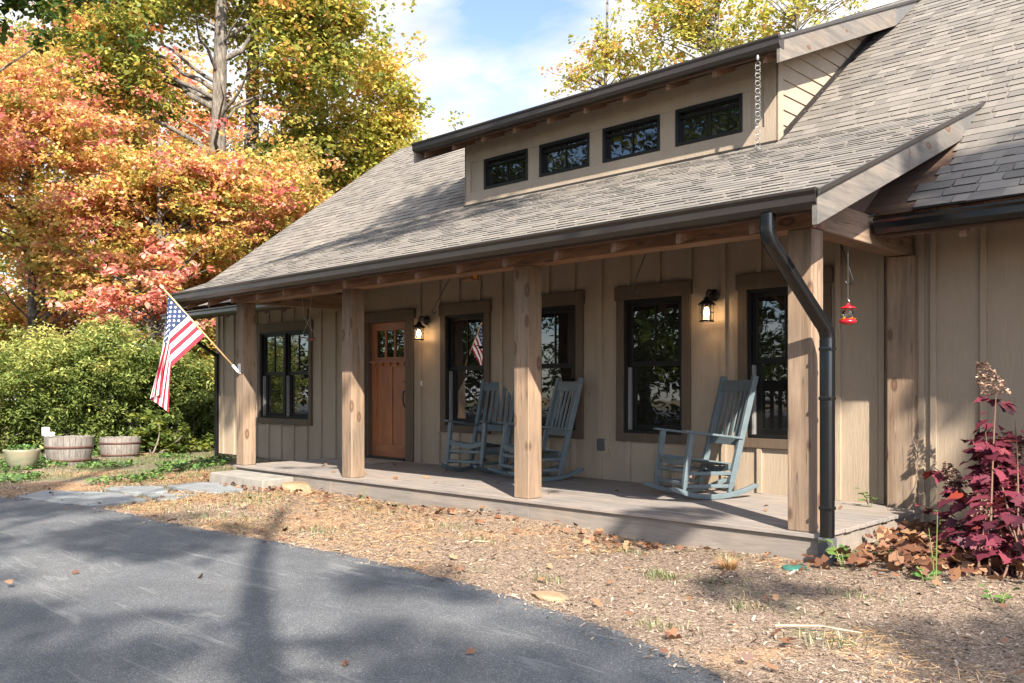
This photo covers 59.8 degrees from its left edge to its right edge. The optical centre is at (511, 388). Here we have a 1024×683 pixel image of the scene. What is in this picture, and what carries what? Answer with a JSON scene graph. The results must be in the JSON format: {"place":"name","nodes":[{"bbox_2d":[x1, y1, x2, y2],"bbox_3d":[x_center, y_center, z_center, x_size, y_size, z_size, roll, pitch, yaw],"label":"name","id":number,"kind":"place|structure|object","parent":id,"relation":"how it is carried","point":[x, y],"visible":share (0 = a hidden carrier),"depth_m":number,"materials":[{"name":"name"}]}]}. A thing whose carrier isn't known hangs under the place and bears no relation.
{"place":"outdoors","nodes":[
{"label":"outdoors","id":0,"kind":"place"},
{"bbox_2d":[0,497,725,682],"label":"driveway","id":1,"kind":"structure","parent":0,"point":[134,599],"depth_m":4.75,"materials":[{"name":"grey asphalt"}]},
{"bbox_2d":[337,458,401,463],"bbox_3d":[-2.060,1.041,12.828,0.880,0.014,0.520,0,0,44],"label":"door mat","id":2,"kind":"object","parent":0,"point":[372,461],"depth_m":12.66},
{"bbox_2d":[0,0,897,399],"label":"sky","id":3,"kind":"structure","parent":0,"point":[485,56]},
{"bbox_2d":[0,401,1023,682],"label":"ground","id":4,"kind":"structure","parent":0,"point":[808,615],"depth_m":5.53,"materials":[{"name":"brown soil"}]},
{"bbox_2d":[3,444,40,469],"bbox_3d":[-7.633,1.066,13.867,0.525,0.408,0.525,0,0,44],"label":"plant pot","id":5,"kind":"object","parent":4,"relation":"on","point":[23,456],"visible":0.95,"depth_m":13.70,"materials":[{"name":"beige ceramic"}]},
{"bbox_2d":[0,257,68,347],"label":"young tree","id":6,"kind":"object","parent":4,"relation":"on","point":[2,298],"visible":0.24,"depth_m":26.92,"materials":[{"name":"orange plant"}]},
{"bbox_2d":[0,249,72,360],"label":"young tree","id":7,"kind":"object","parent":4,"relation":"on","point":[10,284],"visible":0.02,"depth_m":30.54,"materials":[{"name":"yellow plant"}]},
{"bbox_2d":[0,143,91,299],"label":"woodland tree","id":8,"kind":"object","parent":4,"relation":"on","point":[3,264],"visible":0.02,"depth_m":39.03,"materials":[{"name":"orange plant"}]},
{"bbox_2d":[42,427,54,458],"bbox_3d":[-8.252,1.083,15.804,0.320,0.786,0.128,0,0,35],"label":"utility post","id":9,"kind":"object","parent":4,"relation":"on","point":[46,431],"visible":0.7,"depth_m":15.77,"materials":[{"name":"metal"}]},
{"bbox_2d":[0,319,103,450],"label":"shrub","id":10,"kind":"object","parent":4,"relation":"on","point":[20,385],"visible":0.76,"depth_m":17.21,"materials":[{"name":"green plant"}]},
{"bbox_2d":[0,206,128,394],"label":"young tree","id":11,"kind":"object","parent":4,"relation":"on","point":[14,313],"visible":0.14,"depth_m":27.10,"materials":[{"name":"orange plant"}]},
{"bbox_2d":[44,435,93,465],"bbox_3d":[-7.421,1.035,14.917,0.760,0.480,0.760,0,0,21],"label":"barrel planter","id":12,"kind":"object","parent":4,"relation":"on","point":[73,449],"visible":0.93,"depth_m":14.63,"materials":[{"name":"wood"}]},
{"bbox_2d":[0,0,147,71],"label":"oak tree","id":13,"kind":"object","parent":4,"relation":"on","point":[39,7],"visible":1,"depth_m":16.20,"materials":[{"name":"green plant"}]},
{"bbox_2d":[0,105,152,324],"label":"woodland tree","id":14,"kind":"object","parent":4,"relation":"on","point":[64,237],"visible":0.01,"depth_m":39.51,"materials":[{"name":"orange plant"}]},
{"bbox_2d":[15,490,146,506],"bbox_3d":[-4.919,1.285,10.127,1.819,0.130,0.886,0,0,35],"label":"flagstone","id":15,"kind":"object","parent":4,"relation":"on","point":[90,498],"visible":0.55,"depth_m":9.96,"materials":[{"name":"grey stone"}]},
{"bbox_2d":[0,25,191,395],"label":"maple tree","id":16,"kind":"object","parent":4,"relation":"on","point":[23,109],"visible":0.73,"depth_m":21.86,"materials":[{"name":"orange plant"}]},
{"bbox_2d":[0,2,209,319],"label":"maple tree","id":17,"kind":"object","parent":4,"relation":"on","point":[28,26],"visible":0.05,"depth_m":29.79,"materials":[{"name":"orange plant"}]},
{"bbox_2d":[19,309,199,451],"bbox_3d":[-8.354,-0.136,18.590,3.408,2.982,3.856,0,0,-29],"label":"shrub","id":18,"kind":"object","parent":4,"relation":"on","point":[114,375],"visible":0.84,"depth_m":17.66,"materials":[{"name":"green plant"}]},
{"bbox_2d":[0,449,231,483],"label":"ground ivy","id":19,"kind":"object","parent":4,"relation":"on","point":[181,464],"visible":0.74,"depth_m":13.69,"materials":[{"name":"green plant"}]},
{"bbox_2d":[99,436,140,458],"bbox_3d":[-7.128,1.085,16.194,0.706,0.420,0.706,0,0,21],"label":"barrel planter","id":20,"kind":"object","parent":4,"relation":"on","point":[112,447],"visible":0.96,"depth_m":15.92,"materials":[{"name":"wood"}]},
{"bbox_2d":[46,237,215,425],"bbox_3d":[-8.274,-0.898,19.502,3.705,4.636,2.376,0,0,1],"label":"dogwood tree","id":21,"kind":"object","parent":4,"relation":"on","point":[151,312],"visible":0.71,"depth_m":19.21,"materials":[{"name":"red plant"}]},
{"bbox_2d":[104,486,167,496],"bbox_3d":[-4.495,1.283,10.809,0.984,0.134,0.598,0,0,44],"label":"flagstone","id":22,"kind":"object","parent":4,"relation":"on","point":[138,490],"visible":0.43,"depth_m":10.65,"materials":[{"name":"grey stone"}]},
{"bbox_2d":[102,276,200,352],"bbox_3d":[-10.988,-2.054,28.905,5.888,6.945,5.841,0,0,44],"label":"young tree","id":23,"kind":"object","parent":4,"relation":"on","point":[139,327],"visible":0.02,"depth_m":28.20,"materials":[{"name":"red plant"}]},
{"bbox_2d":[1,86,312,345],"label":"maple tree","id":24,"kind":"object","parent":4,"relation":"on","point":[201,195],"visible":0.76,"depth_m":21.39,"materials":[{"name":"orange plant"}]},
{"bbox_2d":[113,336,213,444],"bbox_3d":[-7.615,0.070,19.398,3.708,2.463,3.244,0,0,44],"label":"shrub","id":25,"kind":"object","parent":4,"relation":"on","point":[193,408],"visible":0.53,"depth_m":18.64,"materials":[{"name":"green plant"}]},
{"bbox_2d":[125,411,213,454],"bbox_3d":[-6.823,1.178,17.711,1.558,1.491,2.038,0,0,44],"label":"shrub","id":26,"kind":"object","parent":4,"relation":"on","point":[160,440],"visible":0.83,"depth_m":17.37,"materials":[{"name":"green plant"}]},
{"bbox_2d":[146,493,197,500],"bbox_3d":[-3.842,1.284,10.132,0.632,0.132,0.517,0,0,44],"label":"flagstone","id":27,"kind":"object","parent":4,"relation":"on","point":[169,497],"visible":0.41,"depth_m":10.06,"materials":[{"name":"grey stone"}]},
{"bbox_2d":[100,25,261,176],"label":"woodland tree","id":28,"kind":"object","parent":4,"relation":"on","point":[190,129],"visible":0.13,"depth_m":43.33,"materials":[{"name":"orange plant"}]},
{"bbox_2d":[101,126,270,250],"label":"woodland tree","id":29,"kind":"object","parent":4,"relation":"on","point":[164,148],"depth_m":41.08,"materials":[{"name":"orange plant"}]},
{"bbox_2d":[162,317,215,440],"bbox_3d":[-7.274,-0.342,20.843,2.159,3.276,2.171,0,0,44],"label":"shrub","id":30,"kind":"object","parent":4,"relation":"on","point":[209,332],"visible":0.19,"depth_m":20.71,"materials":[{"name":"green plant"}]},
{"bbox_2d":[168,482,242,493],"bbox_3d":[-3.746,1.282,10.992,1.302,0.137,0.665,0,0,44],"label":"flagstone","id":31,"kind":"object","parent":4,"relation":"on","point":[209,487],"visible":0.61,"depth_m":10.90,"materials":[{"name":"grey stone"}]},
{"bbox_2d":[0,0,426,374],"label":"oak tree","id":32,"kind":"object","parent":4,"relation":"on","point":[299,30],"visible":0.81,"depth_m":25.57,"materials":[{"name":"yellow plant"}]},
{"bbox_2d":[154,114,346,288],"bbox_3d":[-6.819,-2.901,24.086,5.404,8.592,5.125,0,0,-18],"label":"maple tree","id":33,"kind":"object","parent":4,"relation":"on","point":[312,197],"visible":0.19,"depth_m":23.59,"materials":[{"name":"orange plant"}]},
{"bbox_2d":[209,470,293,490],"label":"step slab","id":34,"kind":"structure","parent":4,"relation":"on","point":[248,479],"depth_m":11.24,"materials":[{"name":"concrete"}]},
{"bbox_2d":[137,0,396,249],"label":"oak tree","id":35,"kind":"object","parent":4,"relation":"on","point":[186,19],"visible":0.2,"depth_m":28.75,"materials":[{"name":"green plant"}]},
{"bbox_2d":[279,481,312,493],"bbox_3d":[-2.587,1.219,10.668,0.515,0.171,0.343,0,0,44],"label":"rock","id":36,"kind":"object","parent":4,"relation":"on","point":[298,485],"visible":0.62,"depth_m":10.56,"materials":[{"name":"beige stone"}]},
{"bbox_2d":[227,33,469,234],"bbox_3d":[-6.086,-5.762,30.945,8.978,14.407,6.836,0,0,44],"label":"poplar tree","id":37,"kind":"object","parent":4,"relation":"on","point":[370,129],"visible":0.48,"depth_m":30.00,"materials":[{"name":"yellow plant"}]},
{"bbox_2d":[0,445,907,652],"bbox_3d":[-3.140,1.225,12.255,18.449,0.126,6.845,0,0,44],"label":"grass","id":38,"kind":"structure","parent":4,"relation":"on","point":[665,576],"depth_m":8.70,"materials":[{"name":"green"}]},
{"bbox_2d":[0,470,1005,682],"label":"pine straw","id":39,"kind":"object","parent":4,"relation":"on","point":[589,551],"visible":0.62,"depth_m":7.33,"materials":[{"name":"brown plant"}]},
{"bbox_2d":[0,475,1023,682],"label":"mulch chips","id":40,"kind":"object","parent":4,"relation":"on","point":[646,604],"visible":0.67,"depth_m":5.70,"materials":[{"name":"brown wood"}]},
{"bbox_2d":[4,464,1023,673],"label":"fallen leaves","id":41,"kind":"object","parent":4,"relation":"on","point":[913,542],"visible":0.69,"depth_m":6.27,"materials":[{"name":"brown plant"}]},
{"bbox_2d":[529,591,567,602],"bbox_3d":[0.227,1.250,5.329,0.281,0.043,0.171,0,0,44],"label":"rock","id":42,"kind":"object","parent":4,"relation":"on","point":[553,596],"visible":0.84,"depth_m":5.29,"materials":[{"name":"beige stone"}]},
{"bbox_2d":[160,0,1023,565],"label":"house","id":43,"kind":"structure","parent":4,"relation":"on","point":[890,154],"depth_m":9.37,"materials":[{"name":"paint"}]},
{"bbox_2d":[150,285,240,411],"bbox_3d":[-4.255,-0.527,11.976,1.155,1.695,0.177,0,0,-29],"label":"flag","id":44,"kind":"object","parent":43,"relation":"attached to","point":[184,333],"visible":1,"depth_m":11.84,"materials":[{"name":"multicoloured fabric"}]},
{"bbox_2d":[256,320,312,425],"bbox_3d":[-3.837,-0.257,15.124,1.730,1.725,0.146,0,0,44],"label":"window","id":45,"kind":"structure","parent":43,"relation":"in","point":[284,359],"depth_m":15.09,"materials":[{"name":"glass"}]},
{"bbox_2d":[299,296,316,340],"bbox_3d":[-2.682,-0.945,11.815,0.293,0.630,0.286,0,0,-2],"label":"bird mobile","id":46,"kind":"object","parent":43,"relation":"hanging from","point":[311,338],"visible":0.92,"depth_m":11.79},
{"bbox_2d":[364,308,415,461],"bbox_3d":[-1.797,-0.045,13.166,1.275,2.190,0.168,0,0,44],"label":"door","id":47,"kind":"structure","parent":43,"relation":"in","point":[388,336],"depth_m":13.19,"materials":[{"name":"brown wood"}]},
{"bbox_2d":[412,316,429,340],"bbox_3d":[-1.278,-0.844,12.398,0.184,0.347,0.238,0,0,44],"label":"wall lamp","id":48,"kind":"object","parent":43,"relation":"attached to","point":[419,325],"visible":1,"depth_m":12.36,"materials":[{"name":"brown metal"}]},
{"bbox_2d":[432,279,449,313],"bbox_3d":[-0.775,-1.174,10.379,0.471,0.586,0.011,0,0,44],"label":"plant hanger","id":49,"kind":"object","parent":43,"relation":"hanging from","point":[439,297],"visible":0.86,"depth_m":10.46,"materials":[{"name":"black metal"}]},
{"bbox_2d":[439,300,491,433],"bbox_3d":[-0.603,-0.280,11.978,1.006,1.750,0.146,0,0,44],"label":"window","id":50,"kind":"structure","parent":43,"relation":"in","point":[465,327],"depth_m":12.05,"materials":[{"name":"glass"}]},
{"bbox_2d":[462,275,478,280],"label":"ceiling block","id":51,"kind":"structure","parent":43,"relation":"attached to","point":[471,278],"depth_m":9.82,"materials":[{"name":"brown wood"}]},
{"bbox_2d":[438,379,513,473],"bbox_3d":[-0.399,0.460,11.156,0.628,1.176,0.960,0,0,34],"label":"rocking chair","id":52,"kind":"object","parent":43,"relation":"on","point":[484,427],"visible":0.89,"depth_m":11.24,"materials":[{"name":"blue wood"}]},
{"bbox_2d":[484,148,527,189],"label":"window","id":53,"kind":"structure","parent":43,"relation":"in","point":[509,168],"depth_m":12.56,"materials":[{"name":"black glass"}]},
{"bbox_2d":[488,377,583,481],"bbox_3d":[0.278,0.460,10.288,0.960,1.176,0.628,0,0,-26],"label":"rocking chair","id":54,"kind":"object","parent":43,"relation":"on","point":[575,387],"visible":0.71,"depth_m":10.33,"materials":[{"name":"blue wood"}]},
{"bbox_2d":[541,290,584,438],"bbox_3d":[0.521,-0.280,10.885,1.006,1.750,0.146,0,0,44],"label":"window","id":55,"kind":"structure","parent":43,"relation":"in","point":[562,314],"depth_m":10.81,"materials":[{"name":"glass"}]},
{"bbox_2d":[539,132,588,176],"bbox_3d":[0.709,-3.080,11.792,0.864,0.435,0.104,0,0,44],"label":"window","id":56,"kind":"structure","parent":43,"relation":"in","point":[571,153],"depth_m":11.80,"materials":[{"name":"black glass"}]},
{"bbox_2d":[321,462,842,510],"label":"deck leaves","id":57,"kind":"object","parent":43,"relation":"on","point":[766,509],"visible":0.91,"depth_m":10.28,"materials":[{"name":"brown plant"}]},
{"bbox_2d":[602,114,659,162],"bbox_3d":[1.490,-3.080,11.032,0.866,0.435,0.104,0,0,44],"label":"window","id":58,"kind":"structure","parent":43,"relation":"in","point":[640,136],"depth_m":11.03,"materials":[{"name":"black glass"}]},
{"bbox_2d":[631,253,645,294],"bbox_3d":[1.243,-1.205,8.416,0.300,0.629,0.011,0,0,44],"label":"plant hanger","id":59,"kind":"object","parent":43,"relation":"hanging from","point":[637,275],"visible":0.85,"depth_m":8.47,"materials":[{"name":"black metal"}]},
{"bbox_2d":[614,280,692,443],"bbox_3d":[1.580,-0.280,9.855,1.016,1.750,0.146,0,0,44],"label":"window","id":60,"kind":"structure","parent":43,"relation":"in","point":[653,324],"depth_m":9.88,"materials":[{"name":"glass"}]},
{"bbox_2d":[666,464,698,487],"bbox_3d":[1.786,0.929,9.324,0.332,0.240,0.332,0,0,44],"label":"basket","id":61,"kind":"object","parent":43,"relation":"on","point":[675,475],"visible":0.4,"depth_m":9.24,"materials":[{"name":"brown wood"}]},
{"bbox_2d":[642,375,758,499],"bbox_3d":[1.829,0.460,8.667,0.960,1.176,0.628,0,0,-20],"label":"rocking chair","id":62,"kind":"object","parent":43,"relation":"on","point":[707,465],"visible":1,"depth_m":8.62,"materials":[{"name":"blue wood"}]},
{"bbox_2d":[698,289,718,322],"bbox_3d":[2.023,-0.859,9.188,0.184,0.347,0.238,0,0,44],"label":"wall lamp","id":63,"kind":"object","parent":43,"relation":"attached to","point":[710,298],"visible":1,"depth_m":9.15,"materials":[{"name":"brown metal"}]},
{"bbox_2d":[675,93,741,146],"bbox_3d":[2.279,-3.080,10.265,0.879,0.435,0.104,0,0,44],"label":"window","id":64,"kind":"structure","parent":43,"relation":"in","point":[720,117],"depth_m":10.27,"materials":[{"name":"black glass"}]},
{"bbox_2d":[753,54,761,151],"bbox_3d":[2.557,-2.968,9.253,0.092,1.004,0.092,0,0,44],"label":"rain chain","id":65,"kind":"object","parent":43,"relation":"hanging from","point":[757,60],"visible":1,"depth_m":9.25,"materials":[{"name":"metal"}]},
{"bbox_2d":[735,266,832,448],"bbox_3d":[2.691,-0.280,8.775,1.012,1.750,0.146,0,0,44],"label":"window","id":66,"kind":"structure","parent":43,"relation":"in","point":[762,297],"depth_m":8.93,"materials":[{"name":"glass"}]},
{"bbox_2d":[840,244,853,284],"bbox_3d":[2.756,-1.159,7.432,0.194,0.597,0.011,0,0,44],"label":"plant hanger","id":67,"kind":"object","parent":43,"relation":"hanging from","point":[848,266],"visible":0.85,"depth_m":7.40,"materials":[{"name":"black metal"}]},
{"bbox_2d":[839,299,856,324],"bbox_3d":[2.697,-0.831,7.141,0.135,0.637,0.138,0,0,44],"label":"bird feeder","id":68,"kind":"object","parent":43,"relation":"hanging from","point":[851,320],"visible":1,"depth_m":7.11,"materials":[{"name":"red plastic"}]},
{"bbox_2d":[858,488,880,506],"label":"weed","id":69,"kind":"object","parent":43,"relation":"on","point":[865,496],"visible":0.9,"depth_m":7.90,"materials":[{"name":"green plant"}]},
{"bbox_2d":[537,0,681,98],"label":"poplar tree","id":70,"kind":"object","parent":4,"relation":"on","point":[579,78],"visible":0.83,"depth_m":32.82,"materials":[{"name":"yellow plant"}]},
{"bbox_2d":[591,0,778,77],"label":"poplar tree","id":71,"kind":"object","parent":4,"relation":"on","point":[702,21],"visible":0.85,"depth_m":30.59,"materials":[{"name":"yellow plant"}]},
{"bbox_2d":[713,553,742,569],"bbox_3d":[1.479,1.177,6.119,0.266,0.126,0.275,0,0,44],"label":"grass tuft","id":72,"kind":"object","parent":4,"relation":"on","point":[730,565],"visible":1,"depth_m":6.12,"materials":[{"name":"brown plant"}]},
{"bbox_2d":[722,0,867,45],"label":"poplar tree","id":73,"kind":"object","parent":4,"relation":"on","point":[796,10],"visible":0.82,"depth_m":29.93,"materials":[{"name":"yellow plant"}]},
{"bbox_2d":[781,564,808,570],"bbox_3d":[1.951,1.240,6.137,0.180,0.041,0.180,0,0,44],"label":"valve cover","id":74,"kind":"object","parent":4,"relation":"on","point":[788,567],"visible":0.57,"depth_m":6.10,"materials":[{"name":"green plastic"}]},
{"bbox_2d":[775,624,861,632],"bbox_3d":[1.550,1.220,4.525,0.420,0.043,0.084,0,0,28],"label":"stick","id":75,"kind":"object","parent":4,"relation":"on","point":[788,625],"visible":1,"depth_m":4.56,"materials":[{"name":"beige wood"}]},
{"bbox_2d":[815,538,849,568],"bbox_3d":[2.235,1.159,6.188,0.244,0.224,0.191,0,0,7],"label":"weed","id":76,"kind":"object","parent":4,"relation":"on","point":[831,550],"visible":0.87,"depth_m":6.18,"materials":[{"name":"green plant"}]},
{"bbox_2d":[910,566,941,580],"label":"weed","id":77,"kind":"object","parent":4,"relation":"on","point":[921,574],"visible":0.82,"depth_m":5.64,"materials":[{"name":"green plant"}]},
{"bbox_2d":[921,510,944,585],"bbox_3d":[2.606,1.004,5.502,0.111,0.513,0.114,0,0,-31],"label":"weed","id":78,"kind":"object","parent":4,"relation":"on","point":[932,557],"visible":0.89,"depth_m":5.48,"materials":[{"name":"green"}]},
{"bbox_2d":[915,361,1023,580],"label":"hydrangea","id":79,"kind":"object","parent":4,"relation":"on","point":[998,491],"visible":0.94,"depth_m":6.45,"materials":[{"name":"red plant"}]},
{"bbox_2d":[979,584,1020,602],"bbox_3d":[2.809,1.204,5.154,0.213,0.118,0.214,0,0,44],"label":"weed","id":80,"kind":"object","parent":4,"relation":"on","point":[1002,599],"visible":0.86,"depth_m":5.12,"materials":[{"name":"green plant"}]}
]}

